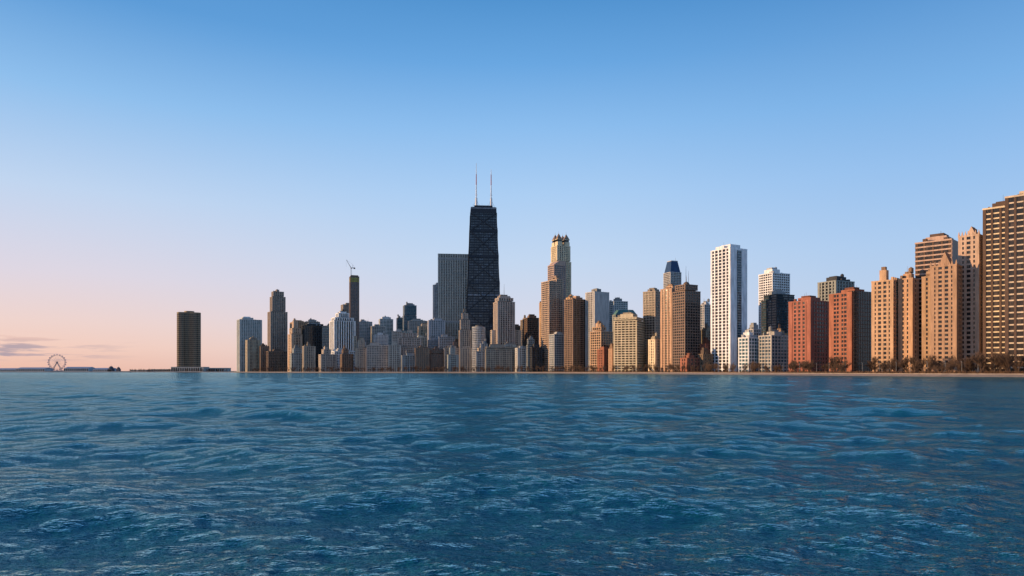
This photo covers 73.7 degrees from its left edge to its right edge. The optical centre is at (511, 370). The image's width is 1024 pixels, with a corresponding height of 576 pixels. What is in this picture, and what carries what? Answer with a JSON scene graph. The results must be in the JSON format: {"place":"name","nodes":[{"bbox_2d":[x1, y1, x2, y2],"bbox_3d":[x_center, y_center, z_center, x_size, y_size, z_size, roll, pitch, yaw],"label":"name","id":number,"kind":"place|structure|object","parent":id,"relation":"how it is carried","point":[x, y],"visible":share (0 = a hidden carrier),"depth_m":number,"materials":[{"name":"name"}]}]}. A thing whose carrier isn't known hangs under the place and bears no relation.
{"place":"outdoors","nodes":[
{"label":"outdoors","id":0,"kind":"place"},
{"bbox_2d":[0,371,129,371],"bbox_3d":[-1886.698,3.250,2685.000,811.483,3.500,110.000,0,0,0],"label":"pier","id":1,"kind":"structure","parent":0,"point":[64,371],"depth_m":2630.00,"materials":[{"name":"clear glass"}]},
{"bbox_2d":[259,343,268,371],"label":"apartment building","id":2,"kind":"structure","parent":0,"point":[263,348],"depth_m":1682.51,"materials":[{"name":"brown"}]},
{"bbox_2d":[266,349,287,371],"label":"apartment building","id":3,"kind":"structure","parent":0,"point":[276,359],"depth_m":1630.22,"materials":[{"name":"brown brick"}]},
{"bbox_2d":[267,289,287,371],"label":"apartment tower","id":4,"kind":"structure","parent":0,"point":[277,326],"depth_m":1946.57,"materials":[{"name":"grey glass"}]},
{"bbox_2d":[288,318,302,371],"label":"apartment tower","id":5,"kind":"structure","parent":0,"point":[295,336],"depth_m":1672.76,"materials":[{"name":"beige stone"}]},
{"bbox_2d":[290,345,301,371],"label":"building","id":6,"kind":"structure","parent":0,"point":[295,358],"depth_m":1586.95,"materials":[{"name":"grey glass"}]},
{"bbox_2d":[302,342,315,371],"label":"building","id":7,"kind":"structure","parent":0,"point":[308,355],"depth_m":1550.55,"materials":[{"name":"grey concrete"}]},
{"bbox_2d":[301,323,322,371],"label":"office tower","id":8,"kind":"structure","parent":0,"point":[311,333],"depth_m":1683.41,"materials":[{"name":"black glass"}]},
{"bbox_2d":[318,346,336,371],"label":"building","id":9,"kind":"structure","parent":0,"point":[326,358],"depth_m":1443.56,"materials":[{"name":"grey concrete"}]},
{"bbox_2d":[331,348,354,371],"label":"apartment tower","id":10,"kind":"structure","parent":0,"point":[338,351],"depth_m":1525.44,"materials":[{"name":"grey concrete"}]},
{"bbox_2d":[341,303,348,312],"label":"apartment tower","id":11,"kind":"structure","parent":0,"point":[345,306],"depth_m":1837.04,"materials":[{"name":"grey concrete"}]},
{"bbox_2d":[340,345,352,371],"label":"building","id":12,"kind":"structure","parent":0,"point":[346,360],"depth_m":1422.79,"materials":[{"name":"brown brick"}]},
{"bbox_2d":[347,261,358,341],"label":"skyscraper under construction","id":13,"kind":"structure","parent":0,"point":[354,296],"depth_m":1710.09,"materials":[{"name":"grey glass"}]},
{"bbox_2d":[359,319,371,346],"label":"office tower","id":14,"kind":"structure","parent":0,"point":[364,329],"depth_m":1787.20,"materials":[{"name":"grey glass"}]},
{"bbox_2d":[371,324,385,341],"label":"office tower","id":15,"kind":"structure","parent":0,"point":[376,328],"depth_m":1738.11,"materials":[{"name":"grey glass"}]},
{"bbox_2d":[373,331,387,344],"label":"building","id":16,"kind":"structure","parent":0,"point":[380,338],"depth_m":1707.53,"materials":[{"name":"grey glass"}]},
{"bbox_2d":[379,316,392,344],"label":"office tower","id":17,"kind":"structure","parent":0,"point":[387,322],"depth_m":1888.33,"materials":[{"name":"grey glass"}]},
{"bbox_2d":[388,342,400,371],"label":"building","id":18,"kind":"structure","parent":0,"point":[394,355],"depth_m":1402.04,"materials":[{"name":"grey glass"}]},
{"bbox_2d":[396,314,401,329],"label":"office tower","id":19,"kind":"structure","parent":0,"point":[399,322],"depth_m":1892.88,"materials":[{"name":"blue glass"}]},
{"bbox_2d":[392,329,406,344],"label":"apartment building","id":20,"kind":"structure","parent":0,"point":[396,334],"depth_m":1583.97,"materials":[{"name":"grey concrete"}]},
{"bbox_2d":[401,350,414,371],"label":"building","id":21,"kind":"structure","parent":0,"point":[408,359],"depth_m":1364.61,"materials":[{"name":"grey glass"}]},
{"bbox_2d":[397,330,420,354],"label":"hotel building","id":22,"kind":"structure","parent":0,"point":[409,341],"depth_m":1427.26,"materials":[{"name":"grey concrete"}]},
{"bbox_2d":[402,302,416,330],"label":"office tower","id":23,"kind":"structure","parent":0,"point":[409,311],"depth_m":1837.75,"materials":[{"name":"blue glass"}]},
{"bbox_2d":[408,319,426,335],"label":"office tower","id":24,"kind":"structure","parent":0,"point":[413,324],"depth_m":1729.77,"materials":[{"name":"grey glass"}]},
{"bbox_2d":[417,333,426,346],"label":"building","id":25,"kind":"structure","parent":0,"point":[423,341],"depth_m":1575.26,"materials":[{"name":"grey glass"}]},
{"bbox_2d":[415,344,429,371],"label":"building","id":26,"kind":"structure","parent":0,"point":[421,357],"depth_m":1363.11,"materials":[{"name":"grey glass"}]},
{"bbox_2d":[418,323,426,336],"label":"apartment building","id":27,"kind":"structure","parent":0,"point":[422,329],"depth_m":1635.93,"materials":[{"name":"grey glass"}]},
{"bbox_2d":[427,336,438,348],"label":"apartment building","id":28,"kind":"structure","parent":0,"point":[433,342],"depth_m":1459.83,"materials":[{"name":"grey glass"}]},
{"bbox_2d":[433,283,437,318],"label":"office tower","id":29,"kind":"structure","parent":0,"point":[435,301],"depth_m":1628.39,"materials":[{"name":"grey glass"}]},
{"bbox_2d":[427,318,444,346],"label":"office tower","id":30,"kind":"structure","parent":0,"point":[436,327],"depth_m":1486.36,"materials":[{"name":"grey glass"}]},
{"bbox_2d":[444,346,458,371],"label":"apartment building","id":31,"kind":"structure","parent":0,"point":[446,350],"depth_m":1360.89,"materials":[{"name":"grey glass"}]},
{"bbox_2d":[438,254,467,337],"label":"office tower","id":32,"kind":"structure","parent":0,"point":[452,282],"depth_m":1526.18,"materials":[{"name":"grey glass"}]},
{"bbox_2d":[447,345,458,371],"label":"building","id":33,"kind":"structure","parent":0,"point":[452,360],"depth_m":1306.13,"materials":[{"name":"grey glass"}]},
{"bbox_2d":[472,325,484,371],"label":"round apartment tower","id":34,"kind":"structure","parent":0,"point":[478,335],"depth_m":1339.52,"materials":[{"name":"grey concrete"}]},
{"bbox_2d":[485,344,514,371],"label":"hotel building","id":35,"kind":"structure","parent":0,"point":[500,355],"depth_m":1276.20,"materials":[{"name":"grey concrete"}]},
{"bbox_2d":[0,372,1023,575],"bbox_3d":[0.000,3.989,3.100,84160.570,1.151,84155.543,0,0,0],"label":"lake water","id":36,"kind":"structure","parent":0,"point":[295,474],"depth_m":25.96,"materials":[{"name":"liquid"}]},
{"bbox_2d":[0,367,115,370],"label":"pier shed","id":37,"kind":"structure","parent":36,"relation":"in","point":[49,369],"depth_m":2660.00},
{"bbox_2d":[47,354,66,370],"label":"ferris wheel","id":38,"kind":"object","parent":37,"relation":"on","point":[59,369],"visible":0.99,"depth_m":2672.05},
{"bbox_2d":[0,0,1023,370],"label":"sky","id":39,"kind":"structure","parent":0,"point":[160,159],"materials":[{"name":"blue"}]},
{"bbox_2d":[515,346,525,371],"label":"apartment building","id":40,"kind":"structure","parent":0,"point":[520,355],"depth_m":1250.82,"materials":[{"name":"grey concrete"}]},
{"bbox_2d":[520,315,525,345],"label":"apartment tower","id":41,"kind":"structure","parent":0,"point":[522,330],"depth_m":1391.70,"materials":[{"name":"beige glass"}]},
{"bbox_2d":[524,314,538,345],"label":"apartment tower","id":42,"kind":"structure","parent":0,"point":[531,324],"depth_m":1361.57,"materials":[{"name":"brown concrete"}]},
{"bbox_2d":[539,301,540,346],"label":"apartment tower","id":43,"kind":"structure","parent":0,"point":[540,323],"depth_m":1297.98,"materials":[{"name":"beige glass"}]},
{"bbox_2d":[541,276,562,371],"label":"office tower","id":44,"kind":"structure","parent":0,"point":[552,306],"depth_m":1231.19,"materials":[{"name":"brown glass"}]},
{"bbox_2d":[549,332,564,371],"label":"office tower","id":45,"kind":"structure","parent":0,"point":[556,349],"depth_m":1182.40,"materials":[{"name":"grey concrete"}]},
{"bbox_2d":[548,261,565,333],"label":"office tower","id":46,"kind":"structure","parent":0,"point":[557,268],"depth_m":1284.87,"materials":[{"name":"brown stone"}]},
{"bbox_2d":[550,234,570,297],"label":"lantern topped skyscraper","id":47,"kind":"structure","parent":0,"point":[560,248],"depth_m":1336.31,"materials":[{"name":"beige stone"}]},
{"bbox_2d":[564,296,584,371],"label":"apartment tower","id":48,"kind":"structure","parent":0,"point":[574,330],"depth_m":1139.94,"materials":[{"name":"brown concrete"}]},
{"bbox_2d":[585,288,608,370],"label":"apartment tower","id":49,"kind":"structure","parent":0,"point":[596,305],"depth_m":1132.96,"materials":[{"name":"grey glass"}]},
{"bbox_2d":[609,297,627,331],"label":"apartment tower","id":50,"kind":"structure","parent":0,"point":[616,303],"depth_m":1242.29,"materials":[{"name":"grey glass"}]},
{"bbox_2d":[612,309,636,342],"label":"apartment tower","id":51,"kind":"structure","parent":0,"point":[617,313],"depth_m":1174.79,"materials":[{"name":"beige concrete"}]},
{"bbox_2d":[231,372,1023,376],"bbox_3d":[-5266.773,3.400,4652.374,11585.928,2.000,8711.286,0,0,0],"label":"beach sand","id":52,"kind":"structure","parent":0,"point":[956,375],"depth_m":681.75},
{"bbox_2d":[643,288,659,370],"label":"apartment tower","id":53,"kind":"structure","parent":0,"point":[651,306],"depth_m":1001.41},
{"bbox_2d":[648,332,659,371],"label":"apartment building","id":54,"kind":"structure","parent":0,"point":[653,350],"depth_m":965.66,"materials":[{"name":"beige concrete"}]},
{"bbox_2d":[660,284,676,371],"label":"apartment tower","id":55,"kind":"structure","parent":0,"point":[666,325],"depth_m":954.27,"materials":[{"name":"beige concrete"}]},
{"bbox_2d":[663,257,681,288],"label":"office skyscraper","id":56,"kind":"structure","parent":0,"point":[672,274],"depth_m":1569.60,"materials":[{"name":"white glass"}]},
{"bbox_2d":[672,277,700,371],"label":"apartment tower","id":57,"kind":"structure","parent":0,"point":[686,317],"depth_m":921.19,"materials":[{"name":"brown concrete"}]},
{"bbox_2d":[700,337,710,353],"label":"building","id":58,"kind":"structure","parent":0,"point":[706,343],"depth_m":920.17,"materials":[{"name":"brown brick"}]},
{"bbox_2d":[701,298,710,328],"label":"apartment tower","id":59,"kind":"structure","parent":0,"point":[705,311],"depth_m":1093.84,"materials":[{"name":"white glass"}]},
{"bbox_2d":[701,323,710,343],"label":"apartment building","id":60,"kind":"structure","parent":0,"point":[706,331],"depth_m":946.18,"materials":[{"name":"brown glass"}]},
{"bbox_2d":[710,244,746,371],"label":"white apartment tower","id":61,"kind":"structure","parent":0,"point":[728,295],"depth_m":837.35,"materials":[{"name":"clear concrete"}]},
{"bbox_2d":[746,323,761,336],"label":"apartment building","id":62,"kind":"structure","parent":0,"point":[754,329],"depth_m":826.08,"materials":[{"name":"white concrete"}]},
{"bbox_2d":[758,326,787,372],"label":"apartment building","id":63,"kind":"structure","parent":0,"point":[772,348],"depth_m":743.12,"materials":[{"name":"white concrete"}]},
{"bbox_2d":[758,267,789,328],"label":"apartment tower","id":64,"kind":"structure","parent":0,"point":[771,279],"depth_m":971.60,"materials":[{"name":"white concrete"}]},
{"bbox_2d":[761,288,794,335],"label":"glass apartment tower","id":65,"kind":"structure","parent":0,"point":[774,309],"depth_m":868.98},
{"bbox_2d":[788,295,828,371],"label":"brick apartment building","id":66,"kind":"structure","parent":0,"point":[808,328],"depth_m":690.00,"materials":[{"name":"red brick"}]},
{"bbox_2d":[829,287,870,372],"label":"brick glass tower","id":67,"kind":"structure","parent":0,"point":[850,324],"depth_m":638.69,"materials":[{"name":"brick"}]},
{"bbox_2d":[871,267,898,372],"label":"brick apartment building","id":68,"kind":"structure","parent":0,"point":[884,318],"depth_m":592.19,"materials":[{"name":"beige brick"}]},
{"bbox_2d":[898,267,918,371],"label":"brick apartment building","id":69,"kind":"structure","parent":0,"point":[908,314],"depth_m":585.92,"materials":[{"name":"beige brick"}]},
{"bbox_2d":[921,269,929,370],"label":"brick apartment building","id":70,"kind":"structure","parent":0,"point":[925,316],"depth_m":567.66,"materials":[{"name":"beige brick"}]},
{"bbox_2d":[915,233,957,370],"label":"balconied apartment tower","id":71,"kind":"structure","parent":0,"point":[932,248],"depth_m":590.92,"materials":[{"name":"brown concrete"}]},
{"label":"ground","id":72,"kind":"structure","parent":0,"visible":0},
{"bbox_2d":[130,369,229,371],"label":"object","id":73,"kind":"object","parent":72,"relation":"on","point":[163,370],"visible":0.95,"depth_m":2138.00,"materials":[{"name":"brown plant"}]},
{"bbox_2d":[130,367,230,371],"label":"waterworks building","id":74,"kind":"structure","parent":72,"relation":"on","point":[177,369],"depth_m":2150.00,"materials":[{"name":"brown concrete"}]},
{"bbox_2d":[177,311,200,366],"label":"three lobed apartment tower","id":75,"kind":"structure","parent":72,"relation":"on","point":[188,338],"depth_m":2195.08,"materials":[{"name":"black glass"}]},
{"bbox_2d":[237,317,261,371],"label":"apartment tower","id":76,"kind":"structure","parent":72,"relation":"on","point":[248,328],"depth_m":1740.60,"materials":[{"name":"grey glass"}]},
{"bbox_2d":[245,336,260,371],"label":"apartment building","id":77,"kind":"structure","parent":72,"relation":"on","point":[252,344],"depth_m":1689.82,"materials":[{"name":"beige concrete"}]},
{"bbox_2d":[322,323,328,348],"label":"building","id":78,"kind":"structure","parent":72,"relation":"on","point":[325,335],"depth_m":1690.36,"materials":[{"name":"grey glass"}]},
{"bbox_2d":[329,309,355,350],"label":"apartment tower","id":79,"kind":"structure","parent":72,"relation":"on","point":[342,328],"depth_m":1584.25,"materials":[{"name":"white concrete"}]},
{"bbox_2d":[355,336,366,371],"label":"building","id":80,"kind":"structure","parent":72,"relation":"on","point":[360,356],"depth_m":1418.36,"materials":[{"name":"grey concrete"}]},
{"bbox_2d":[366,342,387,371],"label":"building","id":81,"kind":"structure","parent":72,"relation":"on","point":[377,355],"depth_m":1410.56,"materials":[{"name":"grey concrete"}]},
{"bbox_2d":[429,347,443,371],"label":"building","id":82,"kind":"structure","parent":72,"relation":"on","point":[436,357],"depth_m":1377.63,"materials":[{"name":"grey concrete"}]},
{"bbox_2d":[439,334,454,349],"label":"apartment building","id":83,"kind":"structure","parent":72,"relation":"on","point":[445,340],"depth_m":1408.75,"materials":[{"name":"grey glass"}]},
{"bbox_2d":[459,309,470,371],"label":"art deco tower","id":84,"kind":"structure","parent":72,"relation":"on","point":[464,335],"depth_m":1361.78,"materials":[{"name":"beige stone"}]},
{"bbox_2d":[460,346,471,371],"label":"building","id":85,"kind":"structure","parent":72,"relation":"on","point":[465,357],"depth_m":1357.03,"materials":[{"name":"grey concrete"}]},
{"bbox_2d":[475,338,487,371],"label":"building","id":86,"kind":"structure","parent":72,"relation":"on","point":[479,359],"depth_m":1283.11,"materials":[{"name":"grey concrete"}]},
{"bbox_2d":[466,166,499,347],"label":"braced skyscraper","id":87,"kind":"structure","parent":72,"relation":"on","point":[483,286],"depth_m":1406.76,"materials":[{"name":"black glass"}]},
{"bbox_2d":[493,295,514,344],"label":"apartment tower","id":88,"kind":"structure","parent":72,"relation":"on","point":[504,316],"depth_m":1318.29,"materials":[{"name":"beige concrete"}]},
{"bbox_2d":[490,329,520,346],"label":"apartment tower","id":89,"kind":"structure","parent":72,"relation":"on","point":[517,337],"depth_m":1328.92,"materials":[{"name":"beige concrete"}]},
{"bbox_2d":[252,361,777,371],"bbox_3d":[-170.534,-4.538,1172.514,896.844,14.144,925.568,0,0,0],"label":"distant tree row","id":90,"kind":"object","parent":72,"relation":"on","point":[715,366],"visible":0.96,"depth_m":1106.78,"materials":[{"name":"brown plant"}]},
{"bbox_2d":[526,336,534,371],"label":"building","id":91,"kind":"structure","parent":72,"relation":"on","point":[530,340],"depth_m":1234.87,"materials":[{"name":"grey concrete"}]},
{"bbox_2d":[530,344,541,371],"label":"apartment building","id":92,"kind":"structure","parent":72,"relation":"on","point":[535,355],"depth_m":1223.55,"materials":[{"name":"grey brick"}]},
{"bbox_2d":[590,320,612,371],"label":"apartment building","id":93,"kind":"structure","parent":72,"relation":"on","point":[600,336],"depth_m":1072.26,"materials":[{"name":"beige concrete"}]},
{"bbox_2d":[597,346,608,371],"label":"brick apartment building","id":94,"kind":"structure","parent":72,"relation":"on","point":[602,356],"depth_m":1052.47,"materials":[{"name":"red brick"}]},
{"bbox_2d":[608,344,613,371],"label":"apartment building","id":95,"kind":"structure","parent":72,"relation":"on","point":[610,357],"depth_m":1006.94,"materials":[{"name":"beige concrete"}]},
{"bbox_2d":[613,310,644,371],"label":"apartment building","id":96,"kind":"structure","parent":72,"relation":"on","point":[629,338],"depth_m":985.16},
{"bbox_2d":[680,353,699,371],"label":"brick apartment building","id":97,"kind":"structure","parent":72,"relation":"on","point":[690,359],"depth_m":845.47,"materials":[{"name":"red brick"}]},
{"bbox_2d":[698,348,712,371],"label":"brick apartment building","id":98,"kind":"structure","parent":72,"relation":"on","point":[705,356],"depth_m":845.99,"materials":[{"name":"brown brick"}]},
{"bbox_2d":[738,330,757,372],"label":"apartment building","id":99,"kind":"structure","parent":72,"relation":"on","point":[747,347],"depth_m":754.70,"materials":[{"name":"white concrete"}]},
{"bbox_2d":[543,370,1023,373],"bbox_3d":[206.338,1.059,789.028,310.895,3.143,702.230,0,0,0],"label":"dormant shrubs","id":100,"kind":"object","parent":72,"relation":"on","point":[1012,372],"visible":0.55,"depth_m":581.24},
{"bbox_2d":[576,372,1023,374],"bbox_3d":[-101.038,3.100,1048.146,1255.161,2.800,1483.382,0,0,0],"label":"seawall","id":101,"kind":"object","parent":72,"relation":"on","point":[816,373],"visible":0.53,"depth_m":573.64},
{"bbox_2d":[817,274,854,300],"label":"apartment tower","id":102,"kind":"structure","parent":72,"relation":"on","point":[832,285],"depth_m":822.50,"materials":[{"name":"beige concrete"}]},
{"bbox_2d":[832,355,846,371],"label":"bare tree","id":103,"kind":"object","parent":72,"relation":"on","point":[837,362],"visible":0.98,"depth_m":586.47,"materials":[{"name":"brown plant"}]},
{"bbox_2d":[866,356,879,369],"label":"bare tree","id":104,"kind":"object","parent":72,"relation":"on","point":[874,362],"visible":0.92,"depth_m":584.18,"materials":[{"name":"brown plant"}]},
{"bbox_2d":[909,356,920,370],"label":"bare tree","id":105,"kind":"object","parent":72,"relation":"on","point":[915,362],"visible":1,"depth_m":516.81,"materials":[{"name":"brown plant"}]},
{"bbox_2d":[930,252,962,371],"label":"gabled brick apartment building","id":106,"kind":"structure","parent":72,"relation":"on","point":[945,309],"depth_m":537.82,"materials":[{"name":"beige brick"}]},
{"bbox_2d":[958,226,982,371],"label":"gothic apartment tower","id":107,"kind":"structure","parent":72,"relation":"on","point":[970,252],"depth_m":538.93,"materials":[{"name":"stone"}]},
{"bbox_2d":[970,350,989,372],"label":"bare tree","id":108,"kind":"object","parent":72,"relation":"on","point":[978,359],"visible":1,"depth_m":472.79,"materials":[{"name":"brown plant"}]},
{"bbox_2d":[982,201,1004,372],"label":"balconied apartment tower","id":109,"kind":"structure","parent":72,"relation":"on","point":[994,278],"depth_m":524.29,"materials":[{"name":"brown concrete"}]},
{"bbox_2d":[986,351,1001,371],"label":"bare tree","id":110,"kind":"object","parent":72,"relation":"on","point":[993,358],"visible":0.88,"depth_m":467.69,"materials":[{"name":"brown plant"}]},
{"bbox_2d":[994,355,1010,370],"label":"bare tree","id":111,"kind":"object","parent":72,"relation":"on","point":[1004,363],"visible":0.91,"depth_m":463.00,"materials":[{"name":"brown plant"}]},
{"bbox_2d":[997,351,1017,371],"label":"bare tree","id":112,"kind":"object","parent":72,"relation":"on","point":[1011,362],"visible":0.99,"depth_m":461.42,"materials":[{"name":"brown plant"}]},
{"bbox_2d":[1004,191,1023,371],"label":"balconied apartment tower","id":113,"kind":"structure","parent":72,"relation":"on","point":[1014,275],"depth_m":492.55,"materials":[{"name":"brown concrete"}]},
{"bbox_2d":[1012,357,1023,371],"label":"bare tree","id":114,"kind":"object","parent":72,"relation":"on","point":[1019,365],"visible":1,"depth_m":456.68,"materials":[{"name":"brown plant"}]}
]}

